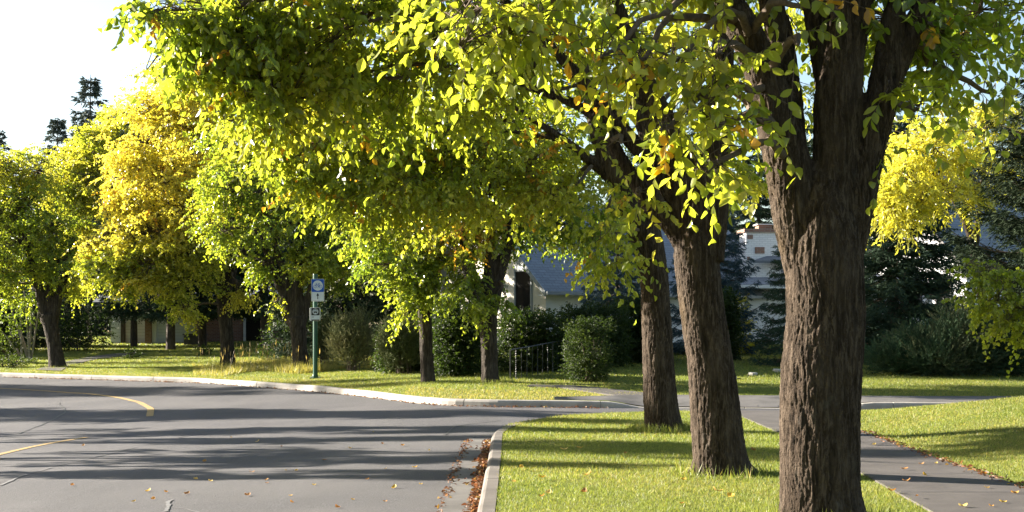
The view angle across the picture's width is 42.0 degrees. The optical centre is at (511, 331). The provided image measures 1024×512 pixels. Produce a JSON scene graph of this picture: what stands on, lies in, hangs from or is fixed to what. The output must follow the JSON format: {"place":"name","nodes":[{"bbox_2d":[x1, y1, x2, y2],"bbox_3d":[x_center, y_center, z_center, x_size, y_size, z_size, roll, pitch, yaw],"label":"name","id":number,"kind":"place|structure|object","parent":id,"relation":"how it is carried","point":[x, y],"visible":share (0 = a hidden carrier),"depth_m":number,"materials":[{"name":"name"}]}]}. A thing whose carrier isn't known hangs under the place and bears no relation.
{"place":"outdoors","nodes":[
{"label":"outdoors","id":0,"kind":"place"},
{"bbox_2d":[0,145,126,179],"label":"overhead cable","id":1,"kind":"object","parent":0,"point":[60,167],"visible":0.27,"depth_m":49.99,"materials":[{"name":"rubber"}]},
{"bbox_2d":[39,352,145,370],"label":"driveway","id":2,"kind":"structure","parent":0,"point":[92,359],"depth_m":54.87,"materials":[{"name":"concrete"}]},
{"bbox_2d":[192,341,389,375],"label":"tall grass","id":3,"kind":"structure","parent":0,"point":[272,365],"depth_m":43.79,"materials":[{"name":"yellow plant"}]},
{"bbox_2d":[0,377,779,511],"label":"road","id":4,"kind":"structure","parent":0,"point":[161,457],"depth_m":20.55,"materials":[{"name":"grey asphalt"}]},
{"bbox_2d":[0,467,51,484],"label":"road crack","id":5,"kind":"object","parent":4,"relation":"on","point":[21,475],"visible":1,"depth_m":17.07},
{"bbox_2d":[18,403,65,433],"bbox_3d":[-10.438,1.903,30.252,0.472,0.122,9.287,0,0,-14],"label":"road crack","id":6,"kind":"object","parent":4,"relation":"on","point":[50,420],"visible":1,"depth_m":29.82,"materials":[{"name":"grey asphalt"}]},
{"bbox_2d":[0,437,87,454],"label":"lane marking","id":7,"kind":"object","parent":4,"relation":"on","point":[37,445],"visible":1,"depth_m":22.44,"materials":[{"name":"yellow paint"}]},
{"bbox_2d":[0,388,153,415],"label":"lane marking","id":8,"kind":"object","parent":4,"relation":"on","point":[150,410],"visible":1,"depth_m":34.70,"materials":[{"name":"yellow paint"}]},
{"bbox_2d":[51,447,134,466],"bbox_3d":[-6.183,1.854,19.870,0.071,0.027,2.933,0,0,7],"label":"road crack","id":9,"kind":"object","parent":4,"relation":"on","point":[96,456],"visible":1,"depth_m":20.00,"materials":[{"name":"grey asphalt"}]},
{"bbox_2d":[164,499,173,510],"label":"road crack","id":10,"kind":"object","parent":4,"relation":"on","point":[168,504],"visible":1,"depth_m":13.39,"materials":[{"name":"grey asphalt"}]},
{"bbox_2d":[251,409,399,411],"bbox_3d":[-4.096,1.688,28.622,5.702,0.190,0.101,0,0,20],"label":"road crack","id":11,"kind":"object","parent":4,"relation":"on","point":[329,410],"visible":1,"depth_m":28.59,"materials":[{"name":"grey asphalt"}]},
{"bbox_2d":[440,438,490,511],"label":"gutter pan","id":12,"kind":"object","parent":4,"relation":"on","point":[458,499],"visible":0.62,"depth_m":14.17,"materials":[{"name":"concrete"}]},
{"bbox_2d":[446,426,495,434],"bbox_3d":[0.462,1.610,23.213,1.610,0.029,5.249,0,0,34],"label":"asphalt patch","id":13,"kind":"object","parent":4,"relation":"on","point":[452,431],"visible":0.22,"depth_m":21.07,"materials":[{"name":"grey asphalt"}]},
{"bbox_2d":[0,372,956,409],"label":"kerb","id":14,"kind":"structure","parent":4,"relation":"on","point":[531,403],"depth_m":30.88,"materials":[{"name":"concrete"}]},
{"bbox_2d":[477,419,535,511],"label":"kerb","id":15,"kind":"structure","parent":4,"relation":"on","point":[488,498],"depth_m":13.45,"materials":[{"name":"concrete"}]},
{"bbox_2d":[4,376,1023,511],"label":"leaf litter","id":16,"kind":"object","parent":4,"relation":"on","point":[473,499],"visible":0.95,"depth_m":15.29,"materials":[{"name":"brown plant"}]},
{"bbox_2d":[0,332,1023,407],"bbox_3d":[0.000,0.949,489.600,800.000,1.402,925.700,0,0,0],"label":"lawn","id":17,"kind":"structure","parent":0,"point":[759,371],"depth_m":34.44,"materials":[{"name":"green plant"}]},
{"bbox_2d":[0,130,23,335],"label":"spruce tree","id":18,"kind":"object","parent":17,"relation":"on","point":[2,138],"visible":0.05,"depth_m":85.84,"materials":[{"name":"green plant"}]},
{"bbox_2d":[0,330,27,360],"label":"young lilac","id":19,"kind":"object","parent":17,"relation":"on","point":[6,348],"visible":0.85,"depth_m":53.58,"materials":[{"name":"green plant"}]},
{"bbox_2d":[0,163,40,351],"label":"spruce tree","id":20,"kind":"object","parent":17,"relation":"on","point":[3,326],"visible":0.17,"depth_m":63.44,"materials":[{"name":"green plant"}]},
{"bbox_2d":[0,351,41,367],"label":"garden perennial","id":21,"kind":"object","parent":17,"relation":"on","point":[9,363],"visible":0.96,"depth_m":50.45,"materials":[{"name":"green plant"}]},
{"bbox_2d":[0,277,64,362],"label":"pale stemmed shrub","id":22,"kind":"object","parent":17,"relation":"on","point":[19,331],"visible":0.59,"depth_m":53.49,"materials":[{"name":"green plant"}]},
{"bbox_2d":[8,249,62,347],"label":"spruce tree","id":23,"kind":"object","parent":17,"relation":"on","point":[41,340],"visible":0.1,"depth_m":66.58,"materials":[{"name":"green plant"}]},
{"bbox_2d":[0,142,107,366],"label":"street elm","id":24,"kind":"object","parent":17,"relation":"on","point":[28,225],"visible":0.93,"depth_m":49.62,"materials":[{"name":"green plant"}]},
{"bbox_2d":[0,118,110,335],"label":"spruce tree","id":25,"kind":"object","parent":17,"relation":"on","point":[56,127],"visible":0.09,"depth_m":83.68,"materials":[{"name":"green plant"}]},
{"bbox_2d":[59,265,86,345],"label":"spruce tree","id":26,"kind":"object","parent":17,"relation":"on","point":[68,307],"visible":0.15,"depth_m":67.70,"materials":[{"name":"green plant"}]},
{"bbox_2d":[39,303,119,350],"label":"dark yew","id":27,"kind":"object","parent":17,"relation":"on","point":[69,319],"visible":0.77,"depth_m":62.28,"materials":[{"name":"green plant"}]},
{"bbox_2d":[50,74,110,334],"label":"spruce tree","id":28,"kind":"object","parent":17,"relation":"on","point":[94,91],"visible":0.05,"depth_m":87.66,"materials":[{"name":"green plant"}]},
{"bbox_2d":[35,97,141,341],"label":"street elm","id":29,"kind":"object","parent":17,"relation":"on","point":[82,152],"visible":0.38,"depth_m":70.05,"materials":[{"name":"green plant"}]},
{"bbox_2d":[72,107,164,345],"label":"spruce tree","id":30,"kind":"object","parent":17,"relation":"on","point":[133,335],"visible":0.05,"depth_m":66.19,"materials":[{"name":"green plant"}]},
{"bbox_2d":[122,345,144,357],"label":"garden plant","id":31,"kind":"object","parent":17,"relation":"on","point":[132,354],"visible":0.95,"depth_m":55.09,"materials":[{"name":"green plant"}]},
{"bbox_2d":[62,54,261,366],"bbox_3d":[-11.687,-4.713,47.038,6.103,12.474,7.504,0,0,44],"label":"street elm","id":32,"kind":"object","parent":17,"relation":"on","point":[170,248],"visible":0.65,"depth_m":46.09,"materials":[{"name":"yellow plant"}]},
{"bbox_2d":[91,82,242,349],"bbox_3d":[-16.029,-5.410,61.981,6.978,13.459,7.328,0,0,39],"label":"spruce tree","id":33,"kind":"object","parent":17,"relation":"on","point":[127,312],"visible":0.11,"depth_m":60.79,"materials":[{"name":"green plant"}]},
{"bbox_2d":[183,334,207,344],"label":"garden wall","id":34,"kind":"structure","parent":17,"relation":"on","point":[193,340],"depth_m":66.50,"materials":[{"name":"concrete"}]},
{"bbox_2d":[194,343,213,355],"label":"garden plant","id":35,"kind":"object","parent":17,"relation":"on","point":[205,350],"visible":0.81,"depth_m":55.83,"materials":[{"name":"green plant"}]},
{"bbox_2d":[140,108,270,346],"bbox_3d":[-14.885,-5.211,63.851,6.629,12.786,6.961,0,0,-35],"label":"spruce tree","id":36,"kind":"object","parent":17,"relation":"on","point":[202,335],"visible":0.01,"depth_m":63.81,"materials":[{"name":"green plant"}]},
{"bbox_2d":[92,276,324,343],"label":"brick house","id":37,"kind":"structure","parent":17,"relation":"on","point":[150,332],"depth_m":69.02,"materials":[{"name":"white"}]},
{"bbox_2d":[243,311,270,340],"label":"window","id":38,"kind":"structure","parent":37,"relation":"in","point":[250,330],"depth_m":68.98,"materials":[{"name":"black glass"}]},
{"bbox_2d":[194,151,331,347],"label":"spruce tree","id":39,"kind":"object","parent":17,"relation":"on","point":[265,297],"visible":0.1,"depth_m":60.53,"materials":[{"name":"green plant"}]},
{"bbox_2d":[253,349,273,361],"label":"garden plant","id":40,"kind":"object","parent":17,"relation":"on","point":[262,356],"visible":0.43,"depth_m":49.52,"materials":[{"name":"green plant"}]},
{"bbox_2d":[172,25,417,368],"bbox_3d":[-6.721,-4.566,43.942,8.539,12.114,8.241,0,0,0],"label":"street elm","id":41,"kind":"object","parent":17,"relation":"on","point":[321,261],"visible":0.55,"depth_m":42.60,"materials":[{"name":"green plant"}]},
{"bbox_2d":[255,300,335,358],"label":"dark yew","id":42,"kind":"object","parent":17,"relation":"on","point":[284,330],"visible":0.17,"depth_m":50.59,"materials":[{"name":"green plant"}]},
{"bbox_2d":[310,274,323,378],"bbox_3d":[-5.688,-0.135,38.925,0.427,3.108,0.369,0,0,0],"label":"sign post","id":43,"kind":"object","parent":17,"relation":"on","point":[317,289],"visible":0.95,"depth_m":38.88,"materials":[{"name":"green metal"}]},
{"bbox_2d":[307,311,334,364],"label":"feathery shrub","id":44,"kind":"object","parent":17,"relation":"on","point":[321,348],"visible":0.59,"depth_m":44.35,"materials":[{"name":"green plant"}]},
{"bbox_2d":[261,45,415,360],"bbox_3d":[-6.330,-5.344,49.882,5.958,13.745,6.317,0,0,1],"label":"spruce tree","id":45,"kind":"object","parent":17,"relation":"on","point":[336,305],"visible":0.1,"depth_m":48.99,"materials":[{"name":"green plant"}]},
{"bbox_2d":[320,300,379,370],"bbox_3d":[-4.899,0.143,41.552,2.084,2.276,1.981,0,0,0],"label":"feathery shrub","id":46,"kind":"object","parent":17,"relation":"on","point":[347,332],"visible":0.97,"depth_m":41.28,"materials":[{"name":"green plant"}]},
{"bbox_2d":[352,63,434,328],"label":"spruce tree","id":47,"kind":"object","parent":17,"relation":"on","point":[394,305],"visible":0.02,"depth_m":53.78,"materials":[{"name":"green plant"}]},
{"bbox_2d":[369,309,419,374],"bbox_3d":[-3.148,0.247,38.486,1.926,2.053,2.045,0,0,0],"label":"feathery shrub","id":48,"kind":"object","parent":17,"relation":"on","point":[405,344],"visible":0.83,"depth_m":38.16,"materials":[{"name":"green plant"}]},
{"bbox_2d":[369,325,442,373],"bbox_3d":[-3.027,0.571,39.175,2.360,1.959,1.986,0,0,0],"label":"hedge shrub","id":49,"kind":"object","parent":17,"relation":"on","point":[382,367],"visible":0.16,"depth_m":38.80,"materials":[{"name":"green plant"}]},
{"bbox_2d":[314,90,537,381],"bbox_3d":[-2.505,-2.830,35.335,7.040,8.542,5.869,0,0,7],"label":"street elm","id":50,"kind":"object","parent":17,"relation":"on","point":[421,280],"visible":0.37,"depth_m":33.69,"materials":[{"name":"green plant"}]},
{"bbox_2d":[432,295,480,376],"bbox_3d":[-1.448,0.215,36.137,2.051,2.518,1.967,0,0,0],"label":"hedge shrub","id":51,"kind":"object","parent":17,"relation":"on","point":[456,354],"visible":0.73,"depth_m":35.69,"materials":[{"name":"green plant"}]},
{"bbox_2d":[412,69,636,382],"bbox_3d":[0.256,-2.848,34.228,6.584,8.590,7.622,0,0,-35],"label":"street elm","id":52,"kind":"object","parent":17,"relation":"on","point":[480,294],"visible":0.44,"depth_m":33.32,"materials":[{"name":"green plant"}]},
{"bbox_2d":[497,305,571,372],"bbox_3d":[0.587,0.342,37.363,2.463,2.248,1.916,0,0,0],"label":"hedge shrub","id":53,"kind":"object","parent":17,"relation":"on","point":[540,333],"visible":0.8,"depth_m":37.02,"materials":[{"name":"green plant"}]},
{"bbox_2d":[510,339,571,378],"bbox_3d":[2.133,0.606,39.150,0.038,1.501,11.403,0,0,23],"label":"stair railing","id":54,"kind":"object","parent":17,"relation":"on","point":[532,358],"visible":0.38,"depth_m":35.30,"materials":[{"name":"metal"}]},
{"bbox_2d":[541,107,578,171],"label":"spruce tree","id":55,"kind":"object","parent":17,"relation":"on","point":[560,132],"visible":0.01,"depth_m":75.72,"materials":[{"name":"green plant"}]},
{"bbox_2d":[557,315,617,381],"bbox_3d":[1.936,0.502,33.555,1.558,1.904,1.636,0,0,16],"label":"clipped shrub","id":56,"kind":"object","parent":17,"relation":"on","point":[590,361],"visible":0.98,"depth_m":33.30,"materials":[{"name":"green plant"}]},
{"bbox_2d":[551,297,637,366],"bbox_3d":[2.341,0.131,39.008,2.678,2.324,1.959,0,0,0],"label":"hedge shrub","id":57,"kind":"object","parent":17,"relation":"on","point":[605,311],"visible":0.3,"depth_m":38.70,"materials":[{"name":"green plant"}]},
{"bbox_2d":[572,195,641,354],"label":"blue spruce","id":58,"kind":"object","parent":17,"relation":"on","point":[618,286],"visible":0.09,"depth_m":42.60,"materials":[{"name":"green plant"}]},
{"bbox_2d":[432,204,782,348],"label":"cream house","id":59,"kind":"structure","parent":17,"relation":"on","point":[544,286],"depth_m":48.11,"materials":[{"name":"paint"}]},
{"bbox_2d":[514,260,532,313],"bbox_3d":[0.408,-1.517,48.173,0.070,2.352,1.160,0,0,-33],"label":"window","id":60,"kind":"structure","parent":59,"relation":"in","point":[523,283],"depth_m":48.22,"materials":[{"name":"black glass"}]},
{"bbox_2d":[609,292,673,362],"bbox_3d":[3.864,-0.073,40.904,2.184,2.622,1.971,0,0,0],"label":"hedge shrub","id":61,"kind":"object","parent":17,"relation":"on","point":[636,331],"visible":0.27,"depth_m":40.49,"materials":[{"name":"green plant"}]},
{"bbox_2d":[625,127,666,206],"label":"spruce tree","id":62,"kind":"object","parent":17,"relation":"on","point":[631,155],"depth_m":65.70,"materials":[{"name":"green plant"}]},
{"bbox_2d":[690,103,739,228],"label":"spruce tree","id":63,"kind":"object","parent":17,"relation":"on","point":[692,131],"depth_m":71.76,"materials":[{"name":"green plant"}]},
{"bbox_2d":[668,155,771,354],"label":"blue spruce","id":64,"kind":"object","parent":17,"relation":"on","point":[741,273],"visible":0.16,"depth_m":45.00,"materials":[{"name":"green plant"}]},
{"bbox_2d":[723,286,745,360],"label":"hedge shrub","id":65,"kind":"object","parent":17,"relation":"on","point":[731,307],"visible":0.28,"depth_m":41.32,"materials":[{"name":"green plant"}]},
{"bbox_2d":[733,292,758,354],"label":"sunlit shrub","id":66,"kind":"object","parent":17,"relation":"on","point":[750,343],"visible":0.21,"depth_m":45.01,"materials":[{"name":"green plant"}]},
{"bbox_2d":[730,121,773,240],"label":"spruce tree","id":67,"kind":"object","parent":17,"relation":"on","point":[760,213],"visible":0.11,"depth_m":65.54,"materials":[{"name":"green plant"}]},
{"bbox_2d":[748,372,757,375],"bbox_3d":[6.423,1.143,35.593,0.227,0.120,0.532,0,0,0],"label":"flat stone","id":68,"kind":"object","parent":17,"relation":"on","point":[752,373],"visible":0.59,"depth_m":35.40,"materials":[{"name":"grey stone"}]},
{"bbox_2d":[747,244,785,366],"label":"spruce tree","id":69,"kind":"object","parent":17,"relation":"on","point":[776,332],"visible":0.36,"depth_m":39.29,"materials":[{"name":"green plant"}]},
{"bbox_2d":[726,224,876,342],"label":"house","id":70,"kind":"structure","parent":17,"relation":"on","point":[760,239],"depth_m":52.34,"materials":[{"name":"white paint"}]},
{"bbox_2d":[804,81,814,158],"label":"spruce tree","id":71,"kind":"object","parent":17,"relation":"on","point":[810,144],"visible":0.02,"depth_m":67.88,"materials":[{"name":"green plant"}]},
{"bbox_2d":[862,312,960,375],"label":"juniper","id":72,"kind":"object","parent":17,"relation":"on","point":[889,354],"visible":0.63,"depth_m":34.99,"materials":[{"name":"green plant"}]},
{"bbox_2d":[863,100,971,363],"bbox_3d":[11.885,-3.060,41.560,6.707,9.958,6.357,0,0,-23],"label":"spruce tree","id":73,"kind":"object","parent":17,"relation":"on","point":[896,285],"visible":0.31,"depth_m":40.36,"materials":[{"name":"green plant"}]},
{"bbox_2d":[865,96,1023,314],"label":"yellow tree","id":74,"kind":"object","parent":17,"relation":"on","point":[894,202],"visible":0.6,"depth_m":34.88,"materials":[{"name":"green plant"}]},
{"bbox_2d":[875,165,1023,323],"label":"blue roofed house","id":75,"kind":"structure","parent":17,"relation":"on","point":[956,223],"depth_m":49.74,"materials":[{"name":"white paint"}]},
{"bbox_2d":[894,290,1012,377],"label":"juniper","id":76,"kind":"object","parent":17,"relation":"on","point":[947,343],"visible":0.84,"depth_m":34.40,"materials":[{"name":"green plant"}]},
{"bbox_2d":[965,125,984,165],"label":"spruce tree","id":77,"kind":"object","parent":17,"relation":"on","point":[973,141],"visible":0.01,"depth_m":73.85,"materials":[{"name":"green plant"}]},
{"bbox_2d":[939,27,1023,299],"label":"spruce tree","id":78,"kind":"object","parent":17,"relation":"on","point":[1011,229],"visible":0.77,"depth_m":26.20,"materials":[{"name":"green plant"}]},
{"bbox_2d":[946,297,1023,376],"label":"juniper","id":79,"kind":"object","parent":17,"relation":"on","point":[1018,370],"visible":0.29,"depth_m":34.65,"materials":[{"name":"green plant"}]},
{"bbox_2d":[0,0,1023,331],"label":"sky","id":80,"kind":"structure","parent":0,"point":[46,46],"materials":[{"name":"white"}]},
{"bbox_2d":[0,335,1023,511],"bbox_3d":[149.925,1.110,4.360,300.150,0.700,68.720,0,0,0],"label":"lawn","id":81,"kind":"structure","parent":0,"point":[749,448],"depth_m":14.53,"materials":[{"name":"green plant"}]},
{"bbox_2d":[97,0,880,476],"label":"street elm","id":82,"kind":"object","parent":81,"relation":"on","point":[271,74],"visible":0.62,"depth_m":13.38,"materials":[{"name":"green plant"}]},
{"bbox_2d":[131,0,970,431],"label":"street elm","id":83,"kind":"object","parent":81,"relation":"on","point":[413,196],"visible":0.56,"depth_m":19.14,"materials":[{"name":"green plant"}]},
{"bbox_2d":[356,0,1023,511],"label":"street elm","id":84,"kind":"object","parent":81,"relation":"on","point":[822,202],"visible":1,"depth_m":9.74,"materials":[{"name":"green plant"}]},
{"bbox_2d":[941,248,1023,378],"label":"tree","id":85,"kind":"object","parent":81,"relation":"on","point":[985,287],"visible":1,"depth_m":17.40,"materials":[{"name":"green plant"}]},
{"bbox_2d":[527,384,642,394],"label":"path","id":86,"kind":"structure","parent":0,"point":[600,390],"depth_m":30.85,"materials":[{"name":"concrete"}]},
{"bbox_2d":[554,395,1023,406],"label":"pavement","id":87,"kind":"structure","parent":0,"point":[758,400],"depth_m":28.30,"materials":[{"name":"concrete"}]},
{"bbox_2d":[741,410,1023,511],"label":"sidewalk","id":88,"kind":"structure","parent":0,"point":[884,461],"depth_m":12.70,"materials":[{"name":"concrete"}]},
{"bbox_2d":[898,491,1023,491],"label":"sidewalk joint","id":89,"kind":"object","parent":88,"relation":"on","point":[957,491],"visible":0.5,"depth_m":11.71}
]}

